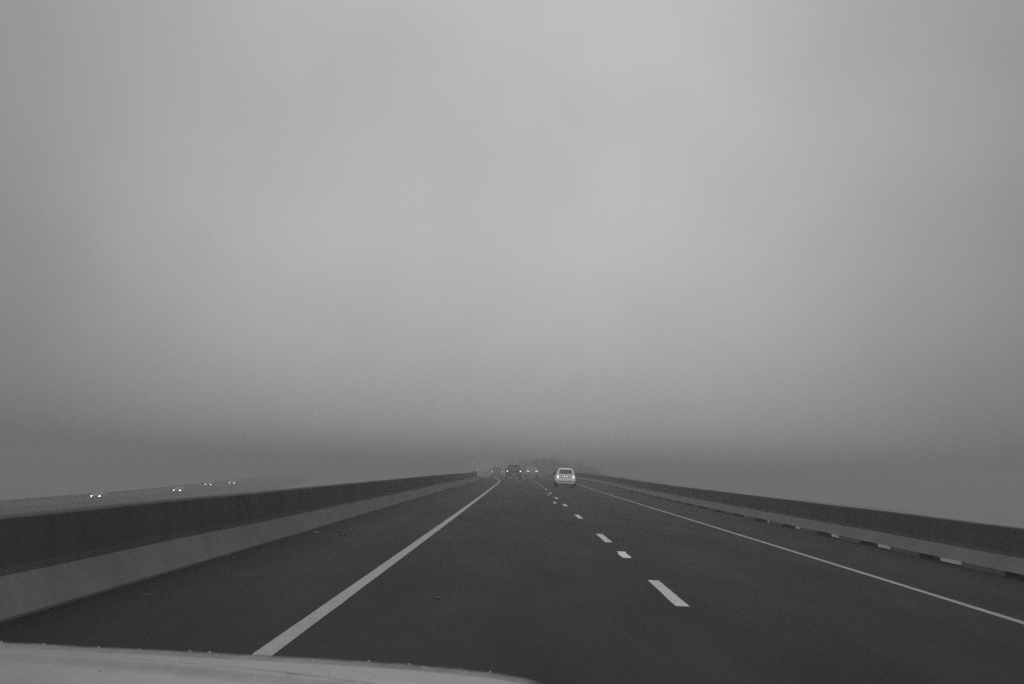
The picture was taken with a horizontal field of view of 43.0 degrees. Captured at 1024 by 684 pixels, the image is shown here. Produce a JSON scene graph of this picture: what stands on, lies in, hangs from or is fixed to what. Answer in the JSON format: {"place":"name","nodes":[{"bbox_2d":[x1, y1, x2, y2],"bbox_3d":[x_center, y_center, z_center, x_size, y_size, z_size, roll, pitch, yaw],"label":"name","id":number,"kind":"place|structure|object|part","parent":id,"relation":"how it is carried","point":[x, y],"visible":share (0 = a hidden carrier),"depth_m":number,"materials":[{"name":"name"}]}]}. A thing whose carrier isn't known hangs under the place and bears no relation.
{"place":"outdoors","nodes":[
{"label":"outdoors","id":0,"kind":"place"},
{"bbox_2d":[0,473,320,514],"bbox_3d":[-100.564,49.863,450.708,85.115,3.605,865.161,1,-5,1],"label":"road","id":1,"kind":"structure","parent":0,"point":[250,488],"depth_m":309.98,"materials":[{"name":"grey asphalt"}]},
{"bbox_2d":[91,491,107,499],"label":"saloon","id":2,"kind":"object","parent":1,"relation":"on","point":[99,494],"visible":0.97,"depth_m":218.34,"materials":[{"name":"silver metal"}]},
{"bbox_2d":[0,471,306,505],"bbox_3d":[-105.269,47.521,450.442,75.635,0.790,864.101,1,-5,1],"label":"concrete barrier","id":3,"kind":"object","parent":1,"relation":"on","point":[44,499],"visible":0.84,"depth_m":242.62,"materials":[{"name":"grey concrete"}]},
{"bbox_2d":[0,472,320,514],"bbox_3d":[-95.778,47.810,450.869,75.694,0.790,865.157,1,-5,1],"label":"concrete barrier","id":4,"kind":"object","parent":1,"relation":"on","point":[22,509],"visible":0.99,"depth_m":206.28,"materials":[{"name":"grey concrete"}]},
{"bbox_2d":[173,486,184,491],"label":"saloon","id":5,"kind":"object","parent":1,"relation":"on","point":[178,488],"visible":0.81,"depth_m":271.58,"materials":[{"name":"silver metal"}]},
{"bbox_2d":[205,481,212,486],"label":"saloon","id":6,"kind":"object","parent":1,"relation":"on","point":[208,483],"visible":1,"depth_m":343.77,"materials":[{"name":"silver metal"}]},
{"bbox_2d":[0,477,1023,683],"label":"road","id":7,"kind":"structure","parent":0,"point":[544,580],"depth_m":14.11,"materials":[{"name":"grey asphalt"}]},
{"bbox_2d":[0,471,478,622],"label":"concrete barrier","id":8,"kind":"object","parent":7,"relation":"on","point":[51,559],"visible":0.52,"depth_m":15.11,"materials":[{"name":"grey concrete"}]},
{"bbox_2d":[0,641,542,683],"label":"car hood","id":9,"kind":"object","parent":7,"relation":"on","point":[26,663],"visible":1,"depth_m":1.90,"materials":[{"name":"paint"}]},
{"bbox_2d":[490,467,502,476],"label":"crossover","id":10,"kind":"object","parent":7,"relation":"on","point":[496,471],"visible":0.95,"depth_m":200.15,"materials":[{"name":"grey paint"}]},
{"bbox_2d":[504,465,521,478],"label":"crossover","id":11,"kind":"object","parent":7,"relation":"on","point":[513,471],"visible":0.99,"depth_m":152.39,"materials":[{"name":"black paint"}]},
{"bbox_2d":[508,466,519,469],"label":"rear window","id":12,"kind":"structure","parent":11,"relation":"in","point":[510,467],"depth_m":152.60,"materials":[{"name":"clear glass"}]},
{"bbox_2d":[524,467,538,477],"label":"saloon","id":13,"kind":"object","parent":7,"relation":"on","point":[531,471],"visible":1,"depth_m":183.40,"materials":[{"name":"silver metal"}]},
{"bbox_2d":[553,468,575,486],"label":"hatchback","id":14,"kind":"object","parent":7,"relation":"on","point":[564,476],"visible":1,"depth_m":102.10,"materials":[{"name":"white paint"}]},
{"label":"rear window","id":15,"kind":"part","parent":14,"relation":"part of","materials":[{"name":"grey glass"}]},
{"bbox_2d":[542,473,1023,578],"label":"concrete barrier","id":16,"kind":"object","parent":7,"relation":"on","point":[994,549],"visible":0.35,"depth_m":30.00,"materials":[{"name":"grey concrete"}]},
{"bbox_2d":[0,458,1023,564],"bbox_3d":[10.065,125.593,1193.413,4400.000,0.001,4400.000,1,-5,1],"label":"water","id":17,"kind":"structure","parent":0,"point":[993,504],"depth_m":836.59,"materials":[{"name":"grey liquid"}]},
{"bbox_2d":[0,0,1023,484],"label":"sky","id":18,"kind":"structure","parent":0,"point":[719,238],"materials":[{"name":"grey"}]},
{"bbox_2d":[588,481,1023,579],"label":"bridge deck","id":19,"kind":"structure","parent":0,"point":[864,544],"depth_m":29.98,"materials":[{"name":"concrete"}]},
{"bbox_2d":[797,500,912,512],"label":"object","id":20,"kind":"structure","parent":0,"point":[869,507],"depth_m":427.89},
{"bbox_2d":[477,457,667,484],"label":"distant wood","id":21,"kind":"object","parent":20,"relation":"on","point":[545,468],"visible":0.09,"depth_m":400.08,"materials":[{"name":"grey plant"}]}
]}

